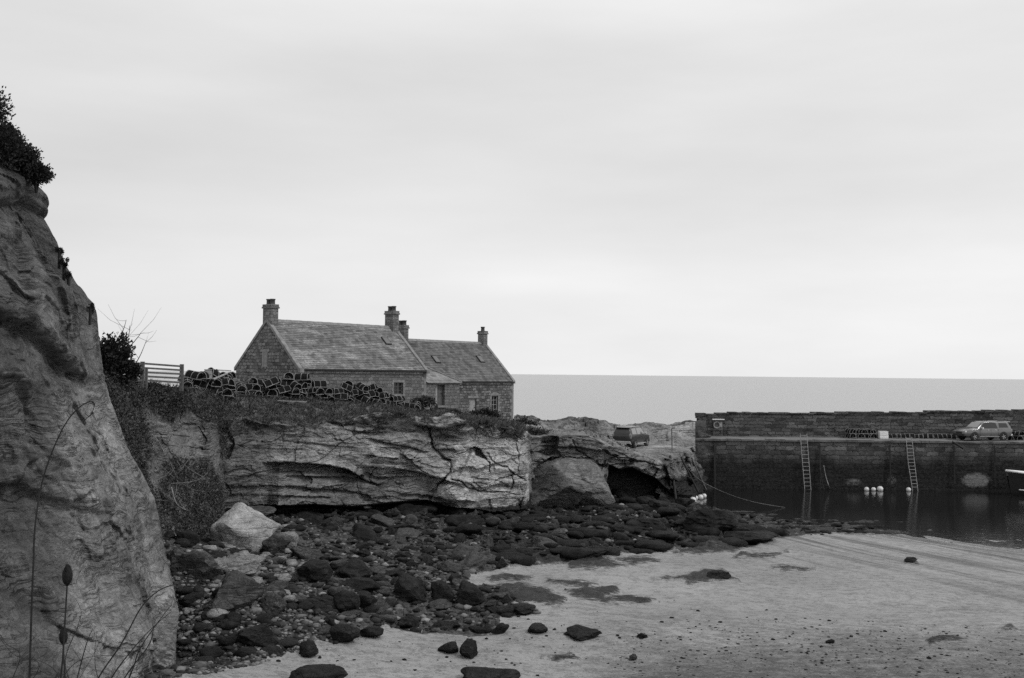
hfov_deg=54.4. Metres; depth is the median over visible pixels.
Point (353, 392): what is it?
lobster pot
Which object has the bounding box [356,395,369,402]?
lobster pot
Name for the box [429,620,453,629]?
beach rock
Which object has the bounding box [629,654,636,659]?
boulder
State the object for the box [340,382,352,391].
lobster pot
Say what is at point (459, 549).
beach rock
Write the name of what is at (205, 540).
beach rock
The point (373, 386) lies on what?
lobster pot
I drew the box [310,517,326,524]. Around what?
beach rock
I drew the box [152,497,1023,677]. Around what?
beach
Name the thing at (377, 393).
lobster pot
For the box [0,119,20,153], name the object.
gorse bush
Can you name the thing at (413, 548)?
beach rock
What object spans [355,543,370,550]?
beach rock
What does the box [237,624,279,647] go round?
boulder
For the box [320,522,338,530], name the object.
beach rock
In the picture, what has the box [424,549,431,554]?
beach rock
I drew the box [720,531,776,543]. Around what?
boulder
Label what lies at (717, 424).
life ring board
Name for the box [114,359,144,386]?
evergreen shrub
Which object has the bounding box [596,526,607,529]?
beach rock
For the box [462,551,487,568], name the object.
beach rock
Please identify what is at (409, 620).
beach rock
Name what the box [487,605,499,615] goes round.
beach rock
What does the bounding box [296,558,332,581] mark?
boulder
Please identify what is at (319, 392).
lobster pot
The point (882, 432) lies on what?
fish box
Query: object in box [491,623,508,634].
boulder
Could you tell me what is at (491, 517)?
beach rock
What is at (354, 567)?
boulder
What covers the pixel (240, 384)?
lobster pot
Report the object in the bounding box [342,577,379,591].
beach rock
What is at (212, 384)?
lobster pot
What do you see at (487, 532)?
beach rock
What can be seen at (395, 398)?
lobster pot
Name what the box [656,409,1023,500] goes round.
harbour wall
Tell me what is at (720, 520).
boulder
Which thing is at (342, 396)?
lobster pot
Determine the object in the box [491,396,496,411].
window
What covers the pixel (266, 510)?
boulder
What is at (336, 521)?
beach rock
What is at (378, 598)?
beach rock
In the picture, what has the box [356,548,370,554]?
beach rock
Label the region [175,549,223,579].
boulder
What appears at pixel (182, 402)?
scrub
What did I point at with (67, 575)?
teasel
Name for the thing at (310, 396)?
lobster pot
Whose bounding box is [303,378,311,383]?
lobster pot
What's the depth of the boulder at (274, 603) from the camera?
34.56 m
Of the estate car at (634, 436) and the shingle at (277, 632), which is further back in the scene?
the estate car at (634, 436)
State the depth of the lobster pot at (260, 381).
66.40 m
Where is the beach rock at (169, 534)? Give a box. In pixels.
[164,530,175,537]
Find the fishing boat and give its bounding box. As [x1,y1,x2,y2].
[1005,470,1023,495]
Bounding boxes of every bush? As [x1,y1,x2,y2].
[0,85,15,136]
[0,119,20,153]
[0,122,36,174]
[0,143,43,175]
[17,160,55,192]
[411,394,436,409]
[441,408,466,414]
[463,407,502,417]
[513,415,540,425]
[526,426,553,434]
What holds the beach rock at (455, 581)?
on the beach
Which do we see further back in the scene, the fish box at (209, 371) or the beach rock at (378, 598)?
the fish box at (209, 371)
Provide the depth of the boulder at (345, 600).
36.48 m
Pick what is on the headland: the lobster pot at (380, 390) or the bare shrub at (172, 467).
the bare shrub at (172, 467)
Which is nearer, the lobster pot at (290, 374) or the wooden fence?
the wooden fence
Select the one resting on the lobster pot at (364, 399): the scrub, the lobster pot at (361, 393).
the lobster pot at (361, 393)
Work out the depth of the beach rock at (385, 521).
57.53 m
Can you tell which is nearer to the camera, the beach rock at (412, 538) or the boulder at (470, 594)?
the boulder at (470, 594)
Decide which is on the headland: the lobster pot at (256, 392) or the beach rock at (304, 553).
the lobster pot at (256, 392)
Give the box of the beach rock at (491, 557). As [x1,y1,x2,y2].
[459,552,496,560]
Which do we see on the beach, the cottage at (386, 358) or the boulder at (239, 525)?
the boulder at (239, 525)
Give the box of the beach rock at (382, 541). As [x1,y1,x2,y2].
[378,539,389,544]
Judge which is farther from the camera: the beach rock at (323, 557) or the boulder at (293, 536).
the boulder at (293, 536)
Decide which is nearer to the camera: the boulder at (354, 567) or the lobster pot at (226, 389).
the boulder at (354, 567)
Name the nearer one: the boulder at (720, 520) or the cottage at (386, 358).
the boulder at (720, 520)
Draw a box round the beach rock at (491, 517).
[485,516,500,523]
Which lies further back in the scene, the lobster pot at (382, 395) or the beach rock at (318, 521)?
the lobster pot at (382, 395)
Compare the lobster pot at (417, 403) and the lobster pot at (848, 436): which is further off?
the lobster pot at (848, 436)
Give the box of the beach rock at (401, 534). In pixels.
[394,528,421,541]
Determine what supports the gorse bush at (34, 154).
on the cliff
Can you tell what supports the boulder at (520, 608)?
on the beach
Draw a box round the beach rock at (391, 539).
[380,536,394,544]
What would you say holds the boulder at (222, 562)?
on the beach
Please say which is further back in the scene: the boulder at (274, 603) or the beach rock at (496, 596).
the beach rock at (496, 596)
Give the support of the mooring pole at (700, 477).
attached to the headland
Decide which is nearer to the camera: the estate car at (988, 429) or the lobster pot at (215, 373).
the lobster pot at (215, 373)
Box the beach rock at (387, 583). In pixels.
[375,581,391,586]
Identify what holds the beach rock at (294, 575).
on the beach
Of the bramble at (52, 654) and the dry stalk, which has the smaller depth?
the bramble at (52, 654)
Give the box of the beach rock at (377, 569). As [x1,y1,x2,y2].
[369,565,387,574]
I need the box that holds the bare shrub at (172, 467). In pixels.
[148,411,207,509]
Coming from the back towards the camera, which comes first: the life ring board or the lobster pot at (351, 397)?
the life ring board
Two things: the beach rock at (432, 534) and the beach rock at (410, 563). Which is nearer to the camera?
the beach rock at (410, 563)
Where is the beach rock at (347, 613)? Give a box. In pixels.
[338,611,351,615]
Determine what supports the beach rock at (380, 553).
on the beach
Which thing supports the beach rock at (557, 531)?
on the beach
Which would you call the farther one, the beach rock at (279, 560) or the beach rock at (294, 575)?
the beach rock at (279, 560)
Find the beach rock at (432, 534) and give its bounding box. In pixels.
[421,531,436,537]
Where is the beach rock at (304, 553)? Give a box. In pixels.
[289,547,324,558]
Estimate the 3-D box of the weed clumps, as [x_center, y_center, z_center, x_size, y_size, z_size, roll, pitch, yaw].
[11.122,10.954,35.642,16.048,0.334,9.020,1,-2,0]
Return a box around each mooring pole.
[669,455,676,500]
[679,454,699,492]
[694,465,706,490]
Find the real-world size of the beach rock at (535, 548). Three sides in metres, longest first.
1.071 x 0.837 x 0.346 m
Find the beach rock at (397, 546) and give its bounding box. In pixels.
[389,544,402,549]
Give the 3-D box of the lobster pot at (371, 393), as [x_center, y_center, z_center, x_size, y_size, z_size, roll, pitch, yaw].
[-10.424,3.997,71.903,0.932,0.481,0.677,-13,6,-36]
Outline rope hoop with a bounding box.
[430,402,437,410]
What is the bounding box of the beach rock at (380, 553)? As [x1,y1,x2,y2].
[374,550,386,556]
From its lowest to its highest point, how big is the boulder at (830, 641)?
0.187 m
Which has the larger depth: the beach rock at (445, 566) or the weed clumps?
the beach rock at (445, 566)
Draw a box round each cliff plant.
[54,246,64,268]
[59,257,68,280]
[61,270,72,285]
[85,302,94,324]
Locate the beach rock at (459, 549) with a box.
[452,544,480,555]
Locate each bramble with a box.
[0,600,119,677]
[71,542,218,677]
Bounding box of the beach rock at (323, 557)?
[319,555,330,560]
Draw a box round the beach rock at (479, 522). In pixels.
[461,519,485,526]
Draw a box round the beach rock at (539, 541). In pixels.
[532,536,561,549]
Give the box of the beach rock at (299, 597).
[295,596,306,599]
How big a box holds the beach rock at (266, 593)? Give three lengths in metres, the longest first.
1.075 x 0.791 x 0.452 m
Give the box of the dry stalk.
[27,395,94,677]
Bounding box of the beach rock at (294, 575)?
[291,571,300,579]
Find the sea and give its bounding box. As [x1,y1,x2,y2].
[123,371,1023,424]
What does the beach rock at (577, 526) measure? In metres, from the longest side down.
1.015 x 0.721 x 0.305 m
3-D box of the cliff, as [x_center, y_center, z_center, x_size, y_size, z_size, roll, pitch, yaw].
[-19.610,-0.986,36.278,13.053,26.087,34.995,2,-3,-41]
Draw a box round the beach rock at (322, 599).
[307,596,328,602]
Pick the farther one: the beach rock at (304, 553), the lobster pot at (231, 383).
the lobster pot at (231, 383)
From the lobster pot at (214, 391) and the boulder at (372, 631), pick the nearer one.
the boulder at (372, 631)
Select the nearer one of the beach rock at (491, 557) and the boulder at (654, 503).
the beach rock at (491, 557)
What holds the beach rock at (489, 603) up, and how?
on the beach
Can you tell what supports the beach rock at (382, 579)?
on the beach
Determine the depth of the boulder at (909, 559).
55.04 m
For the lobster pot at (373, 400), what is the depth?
72.10 m
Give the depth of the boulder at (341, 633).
33.26 m
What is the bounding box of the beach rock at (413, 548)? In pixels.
[403,546,419,550]
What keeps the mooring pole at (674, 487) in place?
on the beach
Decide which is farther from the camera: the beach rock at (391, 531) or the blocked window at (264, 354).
the blocked window at (264, 354)
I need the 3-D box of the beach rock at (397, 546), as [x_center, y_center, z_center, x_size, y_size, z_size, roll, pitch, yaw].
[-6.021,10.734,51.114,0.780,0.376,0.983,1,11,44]
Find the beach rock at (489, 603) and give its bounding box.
[483,600,497,606]
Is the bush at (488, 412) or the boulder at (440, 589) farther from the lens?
the bush at (488, 412)
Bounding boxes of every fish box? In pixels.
[204,369,211,378]
[878,431,887,434]
[878,435,888,438]
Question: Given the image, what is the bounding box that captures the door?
[469,398,474,410]
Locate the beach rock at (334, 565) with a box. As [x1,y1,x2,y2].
[330,562,340,569]
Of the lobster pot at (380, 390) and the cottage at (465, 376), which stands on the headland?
the cottage at (465, 376)
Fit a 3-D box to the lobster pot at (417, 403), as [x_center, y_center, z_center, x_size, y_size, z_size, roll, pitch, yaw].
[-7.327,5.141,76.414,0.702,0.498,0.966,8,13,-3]
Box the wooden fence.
[116,362,183,391]
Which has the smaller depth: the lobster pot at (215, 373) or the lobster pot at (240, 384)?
the lobster pot at (215, 373)
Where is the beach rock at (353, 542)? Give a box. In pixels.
[345,540,357,544]
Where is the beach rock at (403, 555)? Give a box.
[394,553,410,557]
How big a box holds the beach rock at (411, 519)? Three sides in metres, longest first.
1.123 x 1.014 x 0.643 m
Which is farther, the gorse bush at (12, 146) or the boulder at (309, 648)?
the gorse bush at (12, 146)
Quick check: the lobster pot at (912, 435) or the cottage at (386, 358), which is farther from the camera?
the lobster pot at (912, 435)
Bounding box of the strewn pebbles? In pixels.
[187,569,1021,677]
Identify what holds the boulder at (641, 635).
on the beach
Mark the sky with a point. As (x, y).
(743, 188)
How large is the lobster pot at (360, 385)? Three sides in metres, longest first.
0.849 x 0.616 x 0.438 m
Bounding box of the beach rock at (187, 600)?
[177,592,204,607]
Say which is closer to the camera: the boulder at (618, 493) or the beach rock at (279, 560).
the beach rock at (279, 560)
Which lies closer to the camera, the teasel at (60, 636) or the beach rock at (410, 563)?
the teasel at (60, 636)
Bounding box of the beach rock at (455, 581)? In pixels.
[452,578,469,586]
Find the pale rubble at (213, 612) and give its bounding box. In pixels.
[167,541,303,621]
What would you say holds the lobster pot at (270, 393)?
on the headland
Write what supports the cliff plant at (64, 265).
attached to the cliff
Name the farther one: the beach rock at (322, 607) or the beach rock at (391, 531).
the beach rock at (391, 531)
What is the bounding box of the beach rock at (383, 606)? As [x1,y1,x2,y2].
[374,600,389,613]
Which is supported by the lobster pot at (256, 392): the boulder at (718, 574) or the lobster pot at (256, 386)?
the lobster pot at (256, 386)
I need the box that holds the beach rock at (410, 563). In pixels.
[405,561,416,565]
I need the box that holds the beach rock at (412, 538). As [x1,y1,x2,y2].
[406,536,421,541]
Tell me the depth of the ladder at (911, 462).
93.12 m
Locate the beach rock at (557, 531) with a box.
[550,528,566,534]
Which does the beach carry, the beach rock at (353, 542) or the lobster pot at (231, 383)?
the beach rock at (353, 542)
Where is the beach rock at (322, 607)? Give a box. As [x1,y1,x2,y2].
[311,602,329,612]
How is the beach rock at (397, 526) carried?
on the beach
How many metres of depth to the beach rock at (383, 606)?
37.72 m
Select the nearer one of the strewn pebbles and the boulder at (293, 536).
the strewn pebbles
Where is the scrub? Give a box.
[103,369,236,537]
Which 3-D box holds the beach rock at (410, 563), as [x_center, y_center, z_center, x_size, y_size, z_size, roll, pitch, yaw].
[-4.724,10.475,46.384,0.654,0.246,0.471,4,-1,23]
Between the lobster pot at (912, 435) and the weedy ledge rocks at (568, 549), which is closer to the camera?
the weedy ledge rocks at (568, 549)
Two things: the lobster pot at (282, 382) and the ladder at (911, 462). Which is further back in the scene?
the ladder at (911, 462)
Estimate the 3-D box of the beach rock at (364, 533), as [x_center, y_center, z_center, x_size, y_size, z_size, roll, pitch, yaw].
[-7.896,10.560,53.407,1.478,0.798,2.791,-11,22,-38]
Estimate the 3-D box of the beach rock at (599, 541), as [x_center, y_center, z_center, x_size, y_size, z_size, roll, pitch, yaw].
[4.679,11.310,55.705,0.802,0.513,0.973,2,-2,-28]
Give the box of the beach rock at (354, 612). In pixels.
[350,609,361,614]
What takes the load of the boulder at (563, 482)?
on the beach
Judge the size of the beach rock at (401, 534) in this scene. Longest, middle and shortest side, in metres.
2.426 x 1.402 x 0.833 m
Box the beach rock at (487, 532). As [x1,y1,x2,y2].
[485,530,494,534]
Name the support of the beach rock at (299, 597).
on the beach
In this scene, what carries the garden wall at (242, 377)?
on the headland
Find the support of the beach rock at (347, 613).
on the beach
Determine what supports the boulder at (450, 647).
on the beach
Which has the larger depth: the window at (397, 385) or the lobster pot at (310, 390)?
the window at (397, 385)
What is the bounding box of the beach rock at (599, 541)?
[590,536,603,543]
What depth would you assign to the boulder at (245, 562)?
39.18 m
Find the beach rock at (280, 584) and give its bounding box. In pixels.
[268,580,288,588]
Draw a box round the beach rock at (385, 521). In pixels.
[368,514,394,526]
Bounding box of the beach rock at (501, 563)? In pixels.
[496,558,507,567]
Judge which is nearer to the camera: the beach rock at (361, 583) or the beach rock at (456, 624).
the beach rock at (456, 624)
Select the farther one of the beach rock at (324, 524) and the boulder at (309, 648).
the beach rock at (324, 524)
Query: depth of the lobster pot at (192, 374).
57.19 m
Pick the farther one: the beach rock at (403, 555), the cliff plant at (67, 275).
the beach rock at (403, 555)
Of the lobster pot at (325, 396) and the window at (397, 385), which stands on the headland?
the lobster pot at (325, 396)
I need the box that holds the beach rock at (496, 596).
[490,592,510,599]
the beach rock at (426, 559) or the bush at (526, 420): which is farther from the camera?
the bush at (526, 420)
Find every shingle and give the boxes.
[144,495,699,677]
[169,562,339,674]
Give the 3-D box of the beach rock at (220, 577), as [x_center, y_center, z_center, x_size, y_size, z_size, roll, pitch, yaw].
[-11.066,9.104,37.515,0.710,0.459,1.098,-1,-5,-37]
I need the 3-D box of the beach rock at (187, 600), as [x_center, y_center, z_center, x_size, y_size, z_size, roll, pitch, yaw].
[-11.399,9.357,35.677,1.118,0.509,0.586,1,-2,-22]
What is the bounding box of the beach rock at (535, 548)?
[528,547,541,549]
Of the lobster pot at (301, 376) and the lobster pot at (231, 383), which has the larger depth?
the lobster pot at (301, 376)
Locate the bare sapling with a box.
[98,309,157,362]
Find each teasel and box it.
[56,626,72,677]
[58,563,78,677]
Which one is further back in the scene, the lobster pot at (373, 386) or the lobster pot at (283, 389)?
the lobster pot at (373, 386)
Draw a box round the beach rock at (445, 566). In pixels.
[437,561,461,572]
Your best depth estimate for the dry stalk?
3.58 m
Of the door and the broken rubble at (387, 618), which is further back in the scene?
the door
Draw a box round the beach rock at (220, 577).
[210,574,223,581]
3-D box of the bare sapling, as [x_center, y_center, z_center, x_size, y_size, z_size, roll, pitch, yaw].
[-17.941,0.060,46.619,2.789,3.370,1.930,1,-2,-22]
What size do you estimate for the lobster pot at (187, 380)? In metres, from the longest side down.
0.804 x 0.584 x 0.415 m
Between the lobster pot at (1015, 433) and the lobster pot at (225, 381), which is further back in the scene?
the lobster pot at (1015, 433)
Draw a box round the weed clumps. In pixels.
[607,617,1022,677]
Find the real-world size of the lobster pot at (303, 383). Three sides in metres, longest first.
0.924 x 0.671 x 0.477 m
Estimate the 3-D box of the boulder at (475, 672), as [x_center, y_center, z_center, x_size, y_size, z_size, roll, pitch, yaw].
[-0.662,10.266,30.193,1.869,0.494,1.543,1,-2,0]
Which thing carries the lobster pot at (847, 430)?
on the lobster pot at (848, 436)
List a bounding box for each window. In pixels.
[262,352,267,366]
[394,382,401,393]
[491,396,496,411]
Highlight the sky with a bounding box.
[0,0,1023,378]
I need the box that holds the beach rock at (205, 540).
[200,538,211,542]
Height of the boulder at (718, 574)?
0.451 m
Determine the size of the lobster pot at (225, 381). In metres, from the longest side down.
0.779 x 0.566 x 0.402 m
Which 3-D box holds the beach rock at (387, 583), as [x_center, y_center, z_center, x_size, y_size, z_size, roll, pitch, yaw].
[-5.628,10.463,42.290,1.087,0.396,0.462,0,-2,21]
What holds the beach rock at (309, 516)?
on the beach
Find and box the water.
[687,488,1023,548]
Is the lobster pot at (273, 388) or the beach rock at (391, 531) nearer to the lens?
the beach rock at (391, 531)
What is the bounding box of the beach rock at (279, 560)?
[269,556,285,563]
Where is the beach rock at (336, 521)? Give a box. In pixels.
[330,517,345,525]
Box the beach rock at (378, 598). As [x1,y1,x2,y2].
[359,597,384,610]
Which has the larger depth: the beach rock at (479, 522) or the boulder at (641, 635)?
the beach rock at (479, 522)
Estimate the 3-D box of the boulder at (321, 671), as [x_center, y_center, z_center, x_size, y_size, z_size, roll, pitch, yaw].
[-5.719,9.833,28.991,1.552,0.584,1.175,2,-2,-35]
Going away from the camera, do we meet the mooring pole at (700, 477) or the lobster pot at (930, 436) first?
the mooring pole at (700, 477)
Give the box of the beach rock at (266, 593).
[260,592,277,597]
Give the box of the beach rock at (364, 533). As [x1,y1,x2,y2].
[352,523,376,542]
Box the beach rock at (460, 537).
[452,533,465,542]
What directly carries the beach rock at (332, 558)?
on the beach
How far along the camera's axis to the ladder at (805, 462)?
93.13 m
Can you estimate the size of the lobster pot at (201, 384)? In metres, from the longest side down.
0.818 x 0.594 x 0.422 m
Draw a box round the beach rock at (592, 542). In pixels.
[589,540,599,545]
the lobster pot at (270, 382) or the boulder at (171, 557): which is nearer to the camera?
the boulder at (171, 557)
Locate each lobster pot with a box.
[184,370,203,380]
[184,377,192,387]
[192,380,208,389]
[197,371,212,378]
[203,385,218,394]
[206,377,221,386]
[208,367,224,379]
[214,378,228,385]
[220,387,231,395]
[222,379,234,387]
[235,382,246,392]
[238,382,252,392]
[246,378,257,385]
[251,391,262,395]
[252,384,264,391]
[253,379,264,384]
[262,376,278,388]
[267,390,278,397]
[268,385,276,393]
[276,379,288,385]
[277,385,290,393]
[282,372,293,380]
[283,392,293,398]
[286,387,299,394]
[288,378,301,389]
[294,373,309,380]
[297,381,307,388]
[298,387,305,394]
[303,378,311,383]
[303,387,316,394]
[303,392,313,398]
[311,380,326,387]
[311,387,324,394]
[318,393,327,399]
[319,388,332,394]
[328,395,334,401]
[332,393,347,400]
[333,388,343,394]
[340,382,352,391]
[346,389,357,395]
[347,395,355,401]
[355,382,368,391]
[355,388,368,397]
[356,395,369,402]
[364,390,375,397]
[370,383,377,390]
[370,398,381,404]
[372,392,386,398]
[373,391,381,400]
[375,386,382,392]
[389,395,401,401]
[404,402,415,408]
[414,401,420,409]
[845,428,855,433]
[845,433,856,438]
[904,433,914,438]
[922,433,932,438]
[937,434,946,438]
[1012,431,1021,435]
[1012,436,1022,440]
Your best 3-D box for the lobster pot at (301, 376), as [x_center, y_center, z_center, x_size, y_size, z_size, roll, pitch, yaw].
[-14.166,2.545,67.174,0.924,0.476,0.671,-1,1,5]
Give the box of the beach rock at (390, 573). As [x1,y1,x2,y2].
[385,570,395,576]
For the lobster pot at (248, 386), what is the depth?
65.91 m
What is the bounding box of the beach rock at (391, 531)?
[388,528,397,534]
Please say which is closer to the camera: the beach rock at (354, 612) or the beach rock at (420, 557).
the beach rock at (354, 612)
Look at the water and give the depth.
79.43 m
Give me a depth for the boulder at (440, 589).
40.34 m
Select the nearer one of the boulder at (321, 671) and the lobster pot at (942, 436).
the boulder at (321, 671)
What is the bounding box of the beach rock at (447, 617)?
[442,616,451,619]
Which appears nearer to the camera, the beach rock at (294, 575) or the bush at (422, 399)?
the beach rock at (294, 575)
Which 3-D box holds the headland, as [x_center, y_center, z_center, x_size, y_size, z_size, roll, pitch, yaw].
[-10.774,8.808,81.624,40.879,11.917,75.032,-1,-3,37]
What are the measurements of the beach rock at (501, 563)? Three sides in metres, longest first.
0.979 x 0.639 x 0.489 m
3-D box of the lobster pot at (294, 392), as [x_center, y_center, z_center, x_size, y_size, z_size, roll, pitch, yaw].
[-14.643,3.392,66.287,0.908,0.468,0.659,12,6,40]
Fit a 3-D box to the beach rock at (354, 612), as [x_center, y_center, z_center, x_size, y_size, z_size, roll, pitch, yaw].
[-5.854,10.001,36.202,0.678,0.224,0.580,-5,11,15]
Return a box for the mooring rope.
[688,468,784,507]
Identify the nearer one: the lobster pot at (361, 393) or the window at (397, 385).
the lobster pot at (361, 393)
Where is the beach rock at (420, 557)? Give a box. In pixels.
[418,554,431,560]
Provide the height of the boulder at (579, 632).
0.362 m
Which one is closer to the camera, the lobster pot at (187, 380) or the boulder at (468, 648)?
the boulder at (468, 648)
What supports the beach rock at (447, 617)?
on the beach
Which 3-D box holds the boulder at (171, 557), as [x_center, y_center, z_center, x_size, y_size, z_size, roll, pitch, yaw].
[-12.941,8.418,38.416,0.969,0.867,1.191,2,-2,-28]
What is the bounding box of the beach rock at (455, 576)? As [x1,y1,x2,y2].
[447,572,461,584]
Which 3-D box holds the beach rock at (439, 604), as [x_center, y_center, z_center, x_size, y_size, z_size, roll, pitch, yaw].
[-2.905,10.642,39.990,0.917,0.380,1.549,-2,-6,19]
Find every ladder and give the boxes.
[800,434,810,489]
[906,437,917,490]
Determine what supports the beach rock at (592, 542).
on the beach
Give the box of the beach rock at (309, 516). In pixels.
[301,513,323,520]
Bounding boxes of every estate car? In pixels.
[612,425,649,447]
[953,420,1012,440]
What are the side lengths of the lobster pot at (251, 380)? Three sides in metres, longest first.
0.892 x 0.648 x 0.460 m
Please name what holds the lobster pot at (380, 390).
on the lobster pot
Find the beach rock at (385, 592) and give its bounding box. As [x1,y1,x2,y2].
[377,589,390,596]
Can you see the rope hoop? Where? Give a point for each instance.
(436, 406)
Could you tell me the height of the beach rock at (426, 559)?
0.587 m
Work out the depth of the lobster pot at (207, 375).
57.49 m
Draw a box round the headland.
[105,376,696,536]
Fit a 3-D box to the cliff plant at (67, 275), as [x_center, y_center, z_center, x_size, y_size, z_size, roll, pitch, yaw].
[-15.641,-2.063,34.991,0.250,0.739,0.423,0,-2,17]
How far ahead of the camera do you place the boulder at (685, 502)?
74.42 m
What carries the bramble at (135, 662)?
on the grass bank
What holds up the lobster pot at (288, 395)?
on the headland
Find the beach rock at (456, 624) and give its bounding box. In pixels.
[449,621,460,627]
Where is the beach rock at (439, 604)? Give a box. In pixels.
[427,599,452,609]
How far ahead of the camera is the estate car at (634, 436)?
86.97 m
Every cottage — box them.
[234,299,429,406]
[399,320,514,419]
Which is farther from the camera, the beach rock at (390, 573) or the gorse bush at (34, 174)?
the beach rock at (390, 573)
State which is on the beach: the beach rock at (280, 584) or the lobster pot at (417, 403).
the beach rock at (280, 584)
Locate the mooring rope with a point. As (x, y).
(735, 496)
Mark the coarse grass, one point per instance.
(468, 417)
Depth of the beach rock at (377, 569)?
44.58 m
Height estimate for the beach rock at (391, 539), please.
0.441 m
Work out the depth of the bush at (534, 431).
73.28 m
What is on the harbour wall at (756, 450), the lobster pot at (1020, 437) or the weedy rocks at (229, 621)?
the lobster pot at (1020, 437)
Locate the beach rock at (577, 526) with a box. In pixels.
[568,524,580,528]
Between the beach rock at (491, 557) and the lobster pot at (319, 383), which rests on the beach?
the beach rock at (491, 557)
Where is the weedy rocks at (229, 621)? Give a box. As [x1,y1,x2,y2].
[152,505,696,669]
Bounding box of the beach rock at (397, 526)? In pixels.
[385,524,418,530]
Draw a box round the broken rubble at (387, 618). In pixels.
[173,505,652,668]
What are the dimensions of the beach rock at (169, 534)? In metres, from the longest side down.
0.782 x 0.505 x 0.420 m
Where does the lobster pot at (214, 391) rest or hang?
on the headland
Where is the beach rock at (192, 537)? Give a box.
[175,530,199,547]
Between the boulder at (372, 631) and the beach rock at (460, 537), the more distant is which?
the beach rock at (460, 537)
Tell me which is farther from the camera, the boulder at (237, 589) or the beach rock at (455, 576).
the beach rock at (455, 576)
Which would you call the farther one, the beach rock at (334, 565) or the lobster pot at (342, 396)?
the lobster pot at (342, 396)
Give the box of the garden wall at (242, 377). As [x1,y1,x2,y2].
[234,373,247,393]
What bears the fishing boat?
on the water
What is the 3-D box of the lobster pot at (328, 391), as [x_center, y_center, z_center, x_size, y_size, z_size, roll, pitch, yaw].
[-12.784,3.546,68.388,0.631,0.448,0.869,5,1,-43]
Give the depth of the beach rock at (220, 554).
40.08 m
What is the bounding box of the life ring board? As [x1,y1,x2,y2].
[712,419,723,435]
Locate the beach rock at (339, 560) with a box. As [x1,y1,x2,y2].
[328,559,346,563]
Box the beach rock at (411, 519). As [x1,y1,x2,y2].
[401,514,417,524]
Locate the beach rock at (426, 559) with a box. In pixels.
[422,556,433,563]
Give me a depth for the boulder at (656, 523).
62.79 m
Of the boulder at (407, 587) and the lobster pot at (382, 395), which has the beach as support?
the boulder at (407, 587)
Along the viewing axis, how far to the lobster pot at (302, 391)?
66.99 m
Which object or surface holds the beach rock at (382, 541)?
on the beach
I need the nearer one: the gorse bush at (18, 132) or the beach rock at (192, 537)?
the gorse bush at (18, 132)
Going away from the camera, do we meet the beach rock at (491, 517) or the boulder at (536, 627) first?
the boulder at (536, 627)
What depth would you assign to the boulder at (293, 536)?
49.54 m
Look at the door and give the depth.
87.16 m
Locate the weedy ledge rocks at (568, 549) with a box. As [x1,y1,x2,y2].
[276,495,786,565]
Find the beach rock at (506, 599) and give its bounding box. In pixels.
[500,594,511,603]
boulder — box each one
[167,547,184,565]
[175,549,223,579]
[210,502,280,551]
[210,570,264,610]
[214,556,228,570]
[226,550,264,574]
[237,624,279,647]
[247,505,276,515]
[261,533,290,554]
[262,593,286,613]
[280,531,298,546]
[289,664,347,677]
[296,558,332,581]
[299,640,318,656]
[329,623,360,642]
[333,590,359,611]
[335,558,373,578]
[358,592,377,607]
[360,625,383,636]
[392,573,425,601]
[431,580,454,601]
[438,641,458,652]
[456,580,485,605]
[459,638,477,658]
[460,666,520,677]
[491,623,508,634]
[512,602,535,614]
[528,622,547,632]
[531,456,614,507]
[564,624,601,640]
[584,548,609,557]
[612,488,628,497]
[628,518,668,528]
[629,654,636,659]
[636,633,647,637]
[647,499,676,508]
[674,498,694,506]
[682,420,705,432]
[684,509,741,531]
[695,431,710,437]
[707,570,730,578]
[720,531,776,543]
[825,639,834,642]
[904,557,916,561]
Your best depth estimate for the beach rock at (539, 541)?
53.61 m
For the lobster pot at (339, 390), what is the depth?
69.63 m
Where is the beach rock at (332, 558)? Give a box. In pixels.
[326,557,342,560]
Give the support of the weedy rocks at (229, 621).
on the beach
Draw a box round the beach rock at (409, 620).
[398,614,419,628]
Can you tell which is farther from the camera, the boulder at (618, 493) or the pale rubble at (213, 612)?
the boulder at (618, 493)
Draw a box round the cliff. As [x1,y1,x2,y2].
[0,164,179,677]
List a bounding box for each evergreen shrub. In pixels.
[99,331,135,380]
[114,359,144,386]
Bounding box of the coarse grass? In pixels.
[104,374,527,535]
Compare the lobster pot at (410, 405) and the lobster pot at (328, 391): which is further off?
the lobster pot at (410, 405)
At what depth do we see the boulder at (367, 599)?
37.49 m
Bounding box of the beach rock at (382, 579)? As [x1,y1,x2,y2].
[377,577,388,581]
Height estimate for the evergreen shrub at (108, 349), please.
2.444 m
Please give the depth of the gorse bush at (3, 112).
35.29 m
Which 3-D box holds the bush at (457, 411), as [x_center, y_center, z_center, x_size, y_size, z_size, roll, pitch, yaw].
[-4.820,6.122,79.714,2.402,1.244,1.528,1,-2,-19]
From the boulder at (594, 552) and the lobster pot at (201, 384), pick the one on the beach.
the boulder at (594, 552)
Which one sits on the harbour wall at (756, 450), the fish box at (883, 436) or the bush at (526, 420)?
the fish box at (883, 436)
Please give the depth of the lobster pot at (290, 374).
66.32 m
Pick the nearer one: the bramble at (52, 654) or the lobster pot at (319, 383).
the bramble at (52, 654)
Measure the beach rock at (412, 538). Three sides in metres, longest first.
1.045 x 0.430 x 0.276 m
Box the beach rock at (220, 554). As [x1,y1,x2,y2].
[212,551,227,558]

